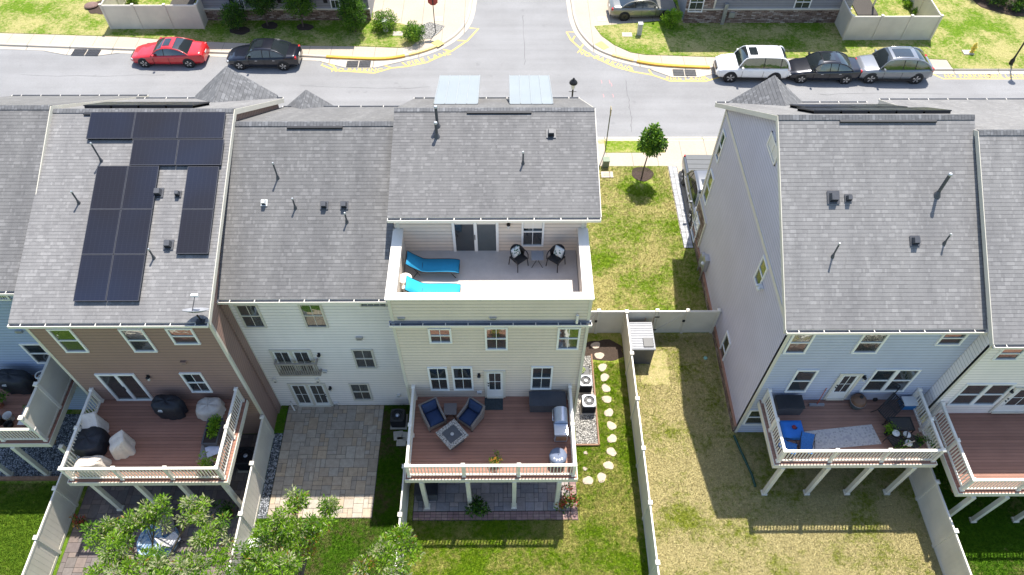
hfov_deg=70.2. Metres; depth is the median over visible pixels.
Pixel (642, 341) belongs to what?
storage shed
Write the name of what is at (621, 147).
lawn
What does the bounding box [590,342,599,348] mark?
stepping stone
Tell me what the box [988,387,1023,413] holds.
door
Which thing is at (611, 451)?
stepping stone
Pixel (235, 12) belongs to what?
shrub
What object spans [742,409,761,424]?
window
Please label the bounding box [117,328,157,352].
window
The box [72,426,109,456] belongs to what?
covered table
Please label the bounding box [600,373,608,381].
stepping stone
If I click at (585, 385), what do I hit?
cooling unit
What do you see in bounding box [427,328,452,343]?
window
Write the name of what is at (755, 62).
off road car
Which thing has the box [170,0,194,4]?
patio
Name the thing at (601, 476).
stepping stone
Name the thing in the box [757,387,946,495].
raised deck
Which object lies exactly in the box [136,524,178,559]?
play pool
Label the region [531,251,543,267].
side table
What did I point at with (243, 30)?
mulch bed
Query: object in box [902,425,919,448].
patio chair
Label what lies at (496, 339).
window
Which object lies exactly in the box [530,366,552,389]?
window
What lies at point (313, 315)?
window
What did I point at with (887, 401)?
patio chair
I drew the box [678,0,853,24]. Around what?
stone corner house
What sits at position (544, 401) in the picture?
storage bench
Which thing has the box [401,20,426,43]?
round bush
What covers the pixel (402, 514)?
vinyl fence
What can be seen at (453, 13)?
pavement
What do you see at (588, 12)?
pavement
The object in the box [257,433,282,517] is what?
gravel
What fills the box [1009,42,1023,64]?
street lamp
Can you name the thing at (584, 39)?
kerb
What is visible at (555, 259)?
wicker chair
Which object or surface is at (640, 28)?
utility box
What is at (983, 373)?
white deck townhouse
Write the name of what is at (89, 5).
boulder
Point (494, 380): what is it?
door
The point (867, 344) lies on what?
window
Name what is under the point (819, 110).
solar panel
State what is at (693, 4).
window
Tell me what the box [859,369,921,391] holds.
window
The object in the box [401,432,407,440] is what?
concrete slab
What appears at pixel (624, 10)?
parked car
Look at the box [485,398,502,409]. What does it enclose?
doormat
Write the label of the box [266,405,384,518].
patio
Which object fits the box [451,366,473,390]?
window
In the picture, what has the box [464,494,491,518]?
potted plant
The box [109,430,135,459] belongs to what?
covered chair
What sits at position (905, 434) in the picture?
cushion
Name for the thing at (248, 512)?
vinyl fence
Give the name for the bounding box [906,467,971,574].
vinyl fence
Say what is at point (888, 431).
potted plant
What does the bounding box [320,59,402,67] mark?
storm drain
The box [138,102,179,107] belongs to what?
solar panel
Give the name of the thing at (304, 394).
door
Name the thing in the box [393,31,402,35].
meter lid
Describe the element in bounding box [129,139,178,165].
solar panel
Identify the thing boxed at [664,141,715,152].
driveway
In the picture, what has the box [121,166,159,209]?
solar panel
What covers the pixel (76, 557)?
patio
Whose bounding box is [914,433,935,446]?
potted plant
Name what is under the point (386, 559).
leafy tree
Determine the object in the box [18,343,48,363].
window
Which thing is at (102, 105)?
solar panel
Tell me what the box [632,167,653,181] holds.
mulch bed
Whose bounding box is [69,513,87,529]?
potted plant
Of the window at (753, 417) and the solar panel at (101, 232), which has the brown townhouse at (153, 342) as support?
the solar panel at (101, 232)
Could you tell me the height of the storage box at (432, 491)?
0.790 m
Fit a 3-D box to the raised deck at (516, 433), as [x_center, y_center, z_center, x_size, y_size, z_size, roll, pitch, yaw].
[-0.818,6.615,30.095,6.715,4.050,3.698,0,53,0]
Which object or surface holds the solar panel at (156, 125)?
on the brown townhouse at (153, 342)
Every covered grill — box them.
[0,369,36,394]
[151,394,188,419]
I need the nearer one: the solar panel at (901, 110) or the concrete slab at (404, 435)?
the solar panel at (901, 110)
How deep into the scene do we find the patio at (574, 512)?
30.62 m
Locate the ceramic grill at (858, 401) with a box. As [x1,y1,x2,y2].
[850,393,866,409]
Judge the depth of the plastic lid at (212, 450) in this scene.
28.53 m
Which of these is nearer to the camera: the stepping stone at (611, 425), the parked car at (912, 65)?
the stepping stone at (611, 425)
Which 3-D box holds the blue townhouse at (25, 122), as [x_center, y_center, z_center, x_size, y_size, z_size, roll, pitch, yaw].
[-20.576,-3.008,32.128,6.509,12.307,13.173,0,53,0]
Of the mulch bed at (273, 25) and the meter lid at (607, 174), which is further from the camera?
the mulch bed at (273, 25)
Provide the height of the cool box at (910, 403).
0.440 m
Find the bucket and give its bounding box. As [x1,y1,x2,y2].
[2,411,14,420]
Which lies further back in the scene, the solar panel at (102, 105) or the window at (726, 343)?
the window at (726, 343)
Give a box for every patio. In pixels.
[56,434,257,574]
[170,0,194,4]
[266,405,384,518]
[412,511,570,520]
[413,482,570,511]
[569,482,577,519]
[852,0,877,15]
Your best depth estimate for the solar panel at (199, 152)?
26.87 m
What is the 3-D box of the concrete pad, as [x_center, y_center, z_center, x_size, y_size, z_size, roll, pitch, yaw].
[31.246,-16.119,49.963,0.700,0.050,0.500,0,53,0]
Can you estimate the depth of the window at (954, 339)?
26.76 m
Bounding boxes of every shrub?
[218,0,248,29]
[335,0,367,31]
[986,0,1008,6]
[1007,0,1023,12]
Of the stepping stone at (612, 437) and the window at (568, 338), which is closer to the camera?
the window at (568, 338)
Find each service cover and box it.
[403,49,411,53]
[435,16,442,20]
[598,16,605,20]
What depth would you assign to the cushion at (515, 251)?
27.06 m
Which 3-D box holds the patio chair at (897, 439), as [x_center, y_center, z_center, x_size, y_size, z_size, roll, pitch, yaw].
[15.260,6.071,28.767,0.602,0.938,0.665,-16,55,-12]
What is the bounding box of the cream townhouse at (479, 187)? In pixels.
[384,75,601,419]
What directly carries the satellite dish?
attached to the brown townhouse at (153, 342)
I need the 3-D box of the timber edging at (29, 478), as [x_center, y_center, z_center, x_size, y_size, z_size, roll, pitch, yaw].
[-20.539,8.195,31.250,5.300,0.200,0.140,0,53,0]
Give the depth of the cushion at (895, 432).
28.93 m
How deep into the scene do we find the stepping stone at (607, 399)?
33.71 m
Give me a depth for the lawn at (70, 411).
30.41 m
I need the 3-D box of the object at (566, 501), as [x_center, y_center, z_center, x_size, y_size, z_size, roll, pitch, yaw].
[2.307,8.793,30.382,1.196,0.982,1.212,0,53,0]
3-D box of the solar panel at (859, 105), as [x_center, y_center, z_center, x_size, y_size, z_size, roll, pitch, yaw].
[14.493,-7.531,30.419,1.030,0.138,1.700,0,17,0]
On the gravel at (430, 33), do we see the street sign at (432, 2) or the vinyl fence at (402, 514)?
the street sign at (432, 2)
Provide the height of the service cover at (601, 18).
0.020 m
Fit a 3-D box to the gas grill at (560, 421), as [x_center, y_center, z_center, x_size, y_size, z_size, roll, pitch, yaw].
[1.901,5.488,29.073,0.614,1.060,1.140,0,53,0]
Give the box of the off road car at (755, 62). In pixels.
[713,45,790,82]
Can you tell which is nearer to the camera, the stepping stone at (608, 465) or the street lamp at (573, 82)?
the stepping stone at (608, 465)
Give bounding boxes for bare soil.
[585,339,623,360]
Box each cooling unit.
[235,447,254,472]
[390,409,407,429]
[579,375,592,393]
[579,394,595,414]
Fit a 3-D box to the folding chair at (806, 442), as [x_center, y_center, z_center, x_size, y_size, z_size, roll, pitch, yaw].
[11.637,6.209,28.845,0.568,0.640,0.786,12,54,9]
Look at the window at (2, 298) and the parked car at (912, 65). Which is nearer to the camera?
the window at (2, 298)
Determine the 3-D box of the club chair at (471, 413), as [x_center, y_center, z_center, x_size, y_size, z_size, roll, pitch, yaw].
[-1.653,5.105,29.439,0.800,0.915,0.918,30,58,20]
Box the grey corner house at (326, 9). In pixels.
[201,0,374,19]
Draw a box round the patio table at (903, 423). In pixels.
[885,417,914,433]
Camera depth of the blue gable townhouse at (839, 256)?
26.71 m
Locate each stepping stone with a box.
[582,476,592,484]
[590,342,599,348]
[594,352,603,358]
[597,473,605,482]
[598,364,606,371]
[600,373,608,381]
[602,384,610,391]
[602,396,611,402]
[603,461,613,469]
[604,408,612,416]
[606,447,616,455]
[607,421,616,429]
[607,434,616,442]
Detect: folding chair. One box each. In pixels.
[778,437,796,457]
[797,432,815,455]
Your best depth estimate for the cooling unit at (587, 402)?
32.99 m
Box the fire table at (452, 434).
[436,419,468,449]
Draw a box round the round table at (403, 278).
[400,273,411,292]
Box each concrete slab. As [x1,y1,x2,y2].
[393,430,402,440]
[396,437,405,445]
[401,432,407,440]
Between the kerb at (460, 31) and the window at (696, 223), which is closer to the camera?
the window at (696, 223)
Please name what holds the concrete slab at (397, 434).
on the lawn at (281, 421)
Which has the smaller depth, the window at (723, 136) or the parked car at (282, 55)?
the window at (723, 136)
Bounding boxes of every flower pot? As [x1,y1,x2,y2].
[0,415,4,425]
[3,420,13,427]
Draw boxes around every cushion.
[511,245,520,257]
[553,245,563,258]
[892,429,899,436]
[903,431,910,437]
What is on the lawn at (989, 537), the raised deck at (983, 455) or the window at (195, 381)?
the raised deck at (983, 455)
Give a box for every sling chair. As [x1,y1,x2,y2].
[154,531,183,548]
[157,513,175,536]
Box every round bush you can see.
[370,7,400,32]
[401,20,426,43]
[660,7,683,28]
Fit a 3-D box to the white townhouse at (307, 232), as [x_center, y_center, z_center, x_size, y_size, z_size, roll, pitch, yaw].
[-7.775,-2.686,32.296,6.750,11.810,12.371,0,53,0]
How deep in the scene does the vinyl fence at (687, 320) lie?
35.09 m
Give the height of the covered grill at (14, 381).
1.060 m
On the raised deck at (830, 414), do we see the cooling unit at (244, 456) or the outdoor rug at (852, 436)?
the outdoor rug at (852, 436)
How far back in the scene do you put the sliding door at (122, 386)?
29.18 m
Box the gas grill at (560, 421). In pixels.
[552,406,567,441]
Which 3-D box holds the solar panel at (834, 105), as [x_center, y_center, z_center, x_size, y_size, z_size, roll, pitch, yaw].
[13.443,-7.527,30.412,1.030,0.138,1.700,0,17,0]
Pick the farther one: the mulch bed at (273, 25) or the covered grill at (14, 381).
the mulch bed at (273, 25)
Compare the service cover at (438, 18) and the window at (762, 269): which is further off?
the service cover at (438, 18)
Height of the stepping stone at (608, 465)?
0.030 m
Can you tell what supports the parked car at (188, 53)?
on the road
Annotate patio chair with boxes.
[871,387,904,424]
[882,435,914,453]
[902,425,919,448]
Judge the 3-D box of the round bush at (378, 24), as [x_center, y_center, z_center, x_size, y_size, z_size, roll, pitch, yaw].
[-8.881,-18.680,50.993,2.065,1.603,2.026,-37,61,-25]
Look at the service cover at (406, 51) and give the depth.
49.87 m
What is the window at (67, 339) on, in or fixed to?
in the brown townhouse at (153, 342)
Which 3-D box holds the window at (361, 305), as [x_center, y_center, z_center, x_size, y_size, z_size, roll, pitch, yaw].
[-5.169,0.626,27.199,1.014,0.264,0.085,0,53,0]
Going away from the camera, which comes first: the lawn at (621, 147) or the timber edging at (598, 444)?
the timber edging at (598, 444)
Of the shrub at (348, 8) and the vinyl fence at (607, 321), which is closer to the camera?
the vinyl fence at (607, 321)
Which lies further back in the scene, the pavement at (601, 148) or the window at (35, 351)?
the pavement at (601, 148)
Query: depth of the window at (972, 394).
28.80 m
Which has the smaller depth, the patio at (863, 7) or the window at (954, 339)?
the window at (954, 339)
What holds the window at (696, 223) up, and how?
in the blue gable townhouse at (839, 256)
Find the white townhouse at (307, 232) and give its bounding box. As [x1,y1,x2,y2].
[217,90,409,410]
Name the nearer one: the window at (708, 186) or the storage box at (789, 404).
the storage box at (789, 404)
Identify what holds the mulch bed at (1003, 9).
on the lawn at (997, 37)
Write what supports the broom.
on the raised deck at (830, 414)
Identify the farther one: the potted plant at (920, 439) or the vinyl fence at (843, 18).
the vinyl fence at (843, 18)
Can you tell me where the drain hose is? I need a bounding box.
[733,435,756,486]
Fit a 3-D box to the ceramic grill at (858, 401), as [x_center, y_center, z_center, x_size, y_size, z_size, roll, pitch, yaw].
[14.204,4.666,29.902,0.656,0.820,0.656,0,53,0]
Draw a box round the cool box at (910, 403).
[898,396,918,409]
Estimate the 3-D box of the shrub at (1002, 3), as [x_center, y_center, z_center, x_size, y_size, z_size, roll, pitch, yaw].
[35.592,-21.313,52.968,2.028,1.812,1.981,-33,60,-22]
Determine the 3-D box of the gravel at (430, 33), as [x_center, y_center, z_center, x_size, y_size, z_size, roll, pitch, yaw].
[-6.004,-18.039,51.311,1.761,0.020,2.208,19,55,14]
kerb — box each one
[0,0,476,60]
[566,0,1023,73]
[597,137,716,140]
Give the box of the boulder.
[84,2,97,8]
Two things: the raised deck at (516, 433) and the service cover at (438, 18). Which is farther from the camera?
the service cover at (438, 18)
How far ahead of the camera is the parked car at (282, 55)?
48.30 m
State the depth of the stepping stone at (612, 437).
32.52 m
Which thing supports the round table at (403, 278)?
on the cream townhouse at (479, 187)
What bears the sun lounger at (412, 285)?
on the cream townhouse at (479, 187)
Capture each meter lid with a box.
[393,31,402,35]
[601,171,612,177]
[622,32,631,36]
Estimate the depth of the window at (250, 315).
27.74 m
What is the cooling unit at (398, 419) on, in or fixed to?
on the lawn at (281, 421)
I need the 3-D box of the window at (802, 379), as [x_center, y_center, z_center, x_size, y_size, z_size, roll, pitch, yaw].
[11.552,3.736,29.101,0.860,1.747,0.085,0,53,0]
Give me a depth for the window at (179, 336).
26.29 m
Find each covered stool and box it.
[196,397,225,420]
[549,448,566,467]
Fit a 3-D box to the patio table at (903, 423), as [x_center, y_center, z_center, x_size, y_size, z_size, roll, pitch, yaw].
[15.658,5.592,29.448,0.900,0.435,0.600,0,53,0]
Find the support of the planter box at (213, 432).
on the raised deck at (167, 451)
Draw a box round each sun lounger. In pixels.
[405,250,459,277]
[405,275,460,292]
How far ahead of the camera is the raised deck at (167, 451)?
28.74 m
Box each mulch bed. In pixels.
[88,0,102,14]
[230,27,249,34]
[261,22,277,28]
[296,23,313,29]
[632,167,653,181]
[973,0,1023,16]
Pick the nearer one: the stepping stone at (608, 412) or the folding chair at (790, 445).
the folding chair at (790, 445)
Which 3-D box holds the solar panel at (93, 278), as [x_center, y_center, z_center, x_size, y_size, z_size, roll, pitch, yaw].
[-14.592,-0.326,25.470,1.117,0.138,1.707,0,73,0]
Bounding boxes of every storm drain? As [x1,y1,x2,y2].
[45,49,118,55]
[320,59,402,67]
[650,69,714,77]
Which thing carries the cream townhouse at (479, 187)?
on the lawn at (616, 338)
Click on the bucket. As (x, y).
(8, 415)
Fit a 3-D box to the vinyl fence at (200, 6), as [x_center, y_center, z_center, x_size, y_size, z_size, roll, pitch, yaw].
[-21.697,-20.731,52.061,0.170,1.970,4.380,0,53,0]
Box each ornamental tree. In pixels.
[242,0,278,25]
[280,0,317,26]
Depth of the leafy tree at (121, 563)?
24.86 m
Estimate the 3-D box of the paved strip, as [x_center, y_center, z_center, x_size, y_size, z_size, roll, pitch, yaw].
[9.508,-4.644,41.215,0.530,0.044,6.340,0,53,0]
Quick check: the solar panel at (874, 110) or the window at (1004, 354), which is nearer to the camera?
the window at (1004, 354)
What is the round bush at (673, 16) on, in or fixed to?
on the lawn at (997, 37)
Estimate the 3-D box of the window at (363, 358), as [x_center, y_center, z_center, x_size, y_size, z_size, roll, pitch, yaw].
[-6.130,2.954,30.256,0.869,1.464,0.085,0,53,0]
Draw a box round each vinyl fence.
[21,449,83,574]
[98,3,204,28]
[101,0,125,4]
[196,0,207,26]
[229,415,274,574]
[394,464,410,572]
[588,309,624,333]
[621,309,659,574]
[628,308,720,332]
[835,0,851,37]
[842,14,943,39]
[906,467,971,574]
[910,0,940,15]
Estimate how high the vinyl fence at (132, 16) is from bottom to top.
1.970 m
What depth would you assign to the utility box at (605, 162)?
42.74 m
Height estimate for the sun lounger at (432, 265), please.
0.809 m
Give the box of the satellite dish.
[182,294,208,323]
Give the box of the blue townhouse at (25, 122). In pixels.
[0,94,148,408]
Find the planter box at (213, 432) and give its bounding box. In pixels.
[201,414,225,447]
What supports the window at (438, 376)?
in the cream townhouse at (479, 187)
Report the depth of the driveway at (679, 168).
41.70 m
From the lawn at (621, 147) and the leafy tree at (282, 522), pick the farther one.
the lawn at (621, 147)
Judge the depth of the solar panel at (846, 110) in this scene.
27.57 m
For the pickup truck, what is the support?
on the driveway at (679, 168)
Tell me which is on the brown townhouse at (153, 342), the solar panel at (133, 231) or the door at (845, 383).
the solar panel at (133, 231)
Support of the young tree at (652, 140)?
on the mulch bed at (647, 174)
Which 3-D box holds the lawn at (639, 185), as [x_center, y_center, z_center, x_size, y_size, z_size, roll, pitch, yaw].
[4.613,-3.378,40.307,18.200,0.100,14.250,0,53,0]
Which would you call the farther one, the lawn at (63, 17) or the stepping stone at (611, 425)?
the lawn at (63, 17)
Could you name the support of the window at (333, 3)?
in the grey corner house at (326, 9)
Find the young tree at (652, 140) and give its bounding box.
[636,122,668,177]
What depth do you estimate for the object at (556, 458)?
28.26 m
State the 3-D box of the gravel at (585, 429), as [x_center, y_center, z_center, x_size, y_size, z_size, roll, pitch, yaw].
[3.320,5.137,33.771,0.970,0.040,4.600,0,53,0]
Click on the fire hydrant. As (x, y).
(974, 48)
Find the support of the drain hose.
on the lawn at (656, 372)
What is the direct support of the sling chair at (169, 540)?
on the patio at (76, 557)
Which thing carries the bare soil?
on the lawn at (616, 338)
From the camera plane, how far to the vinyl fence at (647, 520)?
31.03 m
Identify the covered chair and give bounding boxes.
[73,455,111,476]
[81,412,108,432]
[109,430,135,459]
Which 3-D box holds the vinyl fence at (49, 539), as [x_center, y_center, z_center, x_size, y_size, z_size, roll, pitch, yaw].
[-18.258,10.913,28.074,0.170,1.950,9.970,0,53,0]
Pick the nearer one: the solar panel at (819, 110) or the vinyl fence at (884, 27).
the solar panel at (819, 110)
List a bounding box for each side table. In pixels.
[444,403,456,419]
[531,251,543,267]
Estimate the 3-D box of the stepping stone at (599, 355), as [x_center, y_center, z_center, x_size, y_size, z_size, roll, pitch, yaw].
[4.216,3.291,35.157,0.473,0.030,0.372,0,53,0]
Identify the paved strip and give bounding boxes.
[668,166,693,247]
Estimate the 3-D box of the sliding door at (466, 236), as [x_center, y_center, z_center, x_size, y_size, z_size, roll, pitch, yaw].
[-1.360,-1.915,27.272,1.724,2.102,0.100,0,53,0]
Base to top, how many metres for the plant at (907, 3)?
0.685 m
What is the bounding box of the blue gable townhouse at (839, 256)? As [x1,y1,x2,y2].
[691,75,987,432]
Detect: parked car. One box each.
[131,37,209,67]
[226,38,302,70]
[607,0,676,20]
[788,51,862,83]
[856,46,934,83]
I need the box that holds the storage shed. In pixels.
[629,322,655,363]
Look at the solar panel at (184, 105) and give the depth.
28.12 m
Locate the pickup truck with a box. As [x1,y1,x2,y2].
[680,155,711,225]
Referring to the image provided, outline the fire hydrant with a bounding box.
[969,43,977,52]
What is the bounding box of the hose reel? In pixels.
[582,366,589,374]
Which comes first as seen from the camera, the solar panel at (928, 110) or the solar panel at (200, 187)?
the solar panel at (200, 187)
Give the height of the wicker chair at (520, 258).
0.884 m
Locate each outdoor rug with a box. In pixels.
[198,445,211,458]
[805,424,880,448]
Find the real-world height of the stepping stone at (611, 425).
0.030 m
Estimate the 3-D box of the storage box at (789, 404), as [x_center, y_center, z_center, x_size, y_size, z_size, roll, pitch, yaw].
[11.305,4.830,29.872,1.114,0.650,0.631,0,53,0]
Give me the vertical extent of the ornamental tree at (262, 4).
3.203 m
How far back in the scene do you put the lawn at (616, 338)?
30.02 m
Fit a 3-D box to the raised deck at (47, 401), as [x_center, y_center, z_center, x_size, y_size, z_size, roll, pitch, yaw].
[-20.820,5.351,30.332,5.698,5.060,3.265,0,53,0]
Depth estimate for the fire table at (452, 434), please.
28.80 m
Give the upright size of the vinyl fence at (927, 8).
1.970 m
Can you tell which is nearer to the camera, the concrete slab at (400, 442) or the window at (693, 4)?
the concrete slab at (400, 442)
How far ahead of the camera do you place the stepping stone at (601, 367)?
34.74 m
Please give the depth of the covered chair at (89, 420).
28.54 m
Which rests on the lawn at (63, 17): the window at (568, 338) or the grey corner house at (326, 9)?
the grey corner house at (326, 9)
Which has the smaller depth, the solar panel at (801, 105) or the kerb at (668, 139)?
the solar panel at (801, 105)
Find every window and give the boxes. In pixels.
[0,296,11,300]
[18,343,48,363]
[45,329,89,352]
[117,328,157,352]
[164,328,200,344]
[179,372,212,392]
[233,304,266,327]
[297,304,328,327]
[330,0,339,7]
[348,383,372,400]
[351,349,376,368]
[360,304,387,306]
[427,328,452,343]
[427,367,449,390]
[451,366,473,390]
[484,328,507,350]
[521,223,544,246]
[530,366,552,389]
[556,327,580,349]
[687,0,704,11]
[691,211,699,242]
[702,168,713,205]
[715,129,725,163]
[720,330,730,360]
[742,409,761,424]
[753,254,767,290]
[782,335,815,353]
[784,369,819,392]
[793,0,811,7]
[850,335,889,353]
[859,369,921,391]
[934,334,969,345]
[946,383,1016,405]
[991,349,1023,360]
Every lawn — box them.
[0,0,415,47]
[0,409,93,574]
[52,414,277,574]
[252,405,409,574]
[403,333,648,574]
[587,166,708,333]
[595,0,1023,68]
[604,141,664,152]
[634,333,942,574]
[931,444,1023,574]
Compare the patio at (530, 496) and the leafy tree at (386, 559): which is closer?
the leafy tree at (386, 559)
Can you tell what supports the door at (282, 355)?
in the white townhouse at (307, 232)
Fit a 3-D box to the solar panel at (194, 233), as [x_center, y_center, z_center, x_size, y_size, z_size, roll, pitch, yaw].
[-11.288,-1.981,26.005,1.136,0.138,1.688,0,73,0]
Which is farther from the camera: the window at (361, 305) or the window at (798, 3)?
the window at (798, 3)
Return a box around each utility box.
[602,157,609,167]
[637,22,643,34]
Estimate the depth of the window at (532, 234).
27.24 m
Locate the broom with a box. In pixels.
[808,388,826,405]
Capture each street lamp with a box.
[569,78,577,96]
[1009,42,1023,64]
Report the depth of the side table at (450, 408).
29.54 m
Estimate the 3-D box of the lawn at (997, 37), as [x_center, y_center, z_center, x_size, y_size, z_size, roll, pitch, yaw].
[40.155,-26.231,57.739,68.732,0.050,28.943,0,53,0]
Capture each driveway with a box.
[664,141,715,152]
[668,166,690,232]
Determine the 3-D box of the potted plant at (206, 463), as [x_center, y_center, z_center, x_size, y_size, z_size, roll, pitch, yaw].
[-11.735,6.768,27.972,0.882,0.771,0.902,14,54,10]
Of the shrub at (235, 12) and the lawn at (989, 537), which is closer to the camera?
the lawn at (989, 537)
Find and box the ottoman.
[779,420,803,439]
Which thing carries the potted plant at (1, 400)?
on the raised deck at (47, 401)
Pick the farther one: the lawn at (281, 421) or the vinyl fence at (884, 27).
the vinyl fence at (884, 27)
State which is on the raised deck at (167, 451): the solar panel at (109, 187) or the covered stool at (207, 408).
the covered stool at (207, 408)
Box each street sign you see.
[428,0,437,32]
[605,107,611,151]
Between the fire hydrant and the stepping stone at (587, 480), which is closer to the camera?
the stepping stone at (587, 480)
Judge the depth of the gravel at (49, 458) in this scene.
31.95 m
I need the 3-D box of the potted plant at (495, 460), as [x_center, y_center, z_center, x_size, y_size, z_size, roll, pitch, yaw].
[-0.654,6.708,28.449,0.576,0.561,0.738,-18,55,-14]
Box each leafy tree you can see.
[79,492,258,574]
[234,484,342,574]
[347,521,425,574]
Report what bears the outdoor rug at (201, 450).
on the raised deck at (167, 451)
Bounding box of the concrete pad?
[961,50,973,54]
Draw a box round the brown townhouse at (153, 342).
[7,66,284,433]
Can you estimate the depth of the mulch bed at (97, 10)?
52.65 m
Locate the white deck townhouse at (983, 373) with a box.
[878,98,1023,443]
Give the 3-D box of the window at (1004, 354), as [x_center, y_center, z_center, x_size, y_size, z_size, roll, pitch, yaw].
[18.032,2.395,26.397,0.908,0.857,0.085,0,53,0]
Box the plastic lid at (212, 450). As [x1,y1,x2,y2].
[205,446,218,456]
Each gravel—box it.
[0,414,80,475]
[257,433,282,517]
[419,22,444,39]
[575,356,597,443]
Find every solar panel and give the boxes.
[73,254,112,301]
[82,209,120,254]
[83,102,126,107]
[86,112,135,139]
[90,166,127,208]
[106,254,145,301]
[111,102,153,107]
[114,209,152,254]
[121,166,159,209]
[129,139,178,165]
[132,112,180,138]
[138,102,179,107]
[166,102,209,107]
[175,139,224,165]
[176,209,213,254]
[177,112,225,138]
[182,166,219,208]
[789,104,828,107]
[797,107,840,113]
[816,104,854,106]
[823,107,868,113]
[841,104,880,106]
[850,107,896,113]
[865,104,906,106]
[877,107,923,113]
[903,107,951,113]
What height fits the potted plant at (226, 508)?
0.930 m
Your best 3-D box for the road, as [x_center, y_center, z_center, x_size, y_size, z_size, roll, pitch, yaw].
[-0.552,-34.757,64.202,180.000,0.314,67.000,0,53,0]
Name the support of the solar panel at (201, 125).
on the brown townhouse at (153, 342)
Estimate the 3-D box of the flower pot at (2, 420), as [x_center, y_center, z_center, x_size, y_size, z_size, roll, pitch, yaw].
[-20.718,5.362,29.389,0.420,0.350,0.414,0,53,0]
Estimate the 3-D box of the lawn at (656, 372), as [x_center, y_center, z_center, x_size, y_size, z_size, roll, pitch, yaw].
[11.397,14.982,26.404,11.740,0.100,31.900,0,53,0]
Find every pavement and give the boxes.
[0,0,469,56]
[573,0,951,67]
[597,142,605,152]
[598,153,712,165]
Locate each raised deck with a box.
[0,353,76,475]
[57,387,248,510]
[404,384,577,508]
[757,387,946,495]
[924,401,1023,522]
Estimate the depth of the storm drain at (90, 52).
49.84 m
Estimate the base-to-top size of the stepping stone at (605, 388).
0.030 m
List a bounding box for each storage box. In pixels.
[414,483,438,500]
[774,395,805,414]
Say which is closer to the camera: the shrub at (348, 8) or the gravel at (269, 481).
the gravel at (269, 481)
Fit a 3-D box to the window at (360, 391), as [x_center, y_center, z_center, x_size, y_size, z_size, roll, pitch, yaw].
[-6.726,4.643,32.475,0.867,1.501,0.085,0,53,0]
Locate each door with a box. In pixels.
[94,373,152,400]
[268,349,317,371]
[287,383,333,406]
[451,223,498,251]
[484,370,505,397]
[823,373,863,399]
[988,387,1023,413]
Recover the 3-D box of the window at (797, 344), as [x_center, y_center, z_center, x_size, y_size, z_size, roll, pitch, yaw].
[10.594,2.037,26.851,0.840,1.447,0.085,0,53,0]
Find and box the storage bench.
[529,391,565,411]
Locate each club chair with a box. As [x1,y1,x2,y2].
[418,397,446,431]
[456,396,484,431]
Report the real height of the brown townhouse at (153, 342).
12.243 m
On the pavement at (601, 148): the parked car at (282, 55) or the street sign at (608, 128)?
the street sign at (608, 128)
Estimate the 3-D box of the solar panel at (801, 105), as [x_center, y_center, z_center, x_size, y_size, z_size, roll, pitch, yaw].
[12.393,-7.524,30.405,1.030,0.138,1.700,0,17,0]
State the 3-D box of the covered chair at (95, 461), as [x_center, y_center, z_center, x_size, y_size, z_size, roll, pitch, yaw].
[-16.111,6.729,27.876,1.169,0.922,0.772,-5,53,-4]
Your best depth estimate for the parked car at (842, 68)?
47.62 m
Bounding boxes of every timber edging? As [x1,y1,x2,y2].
[0,476,58,480]
[576,354,599,445]
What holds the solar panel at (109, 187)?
on the brown townhouse at (153, 342)
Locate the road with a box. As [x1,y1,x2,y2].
[0,0,1023,136]
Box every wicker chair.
[508,244,528,272]
[546,244,565,272]
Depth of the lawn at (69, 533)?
29.97 m
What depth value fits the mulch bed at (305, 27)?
51.47 m
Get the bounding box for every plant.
[0,389,9,408]
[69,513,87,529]
[126,0,137,3]
[196,450,217,473]
[209,499,237,523]
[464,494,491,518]
[489,450,501,463]
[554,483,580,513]
[884,421,900,435]
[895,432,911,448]
[902,0,913,8]
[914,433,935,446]

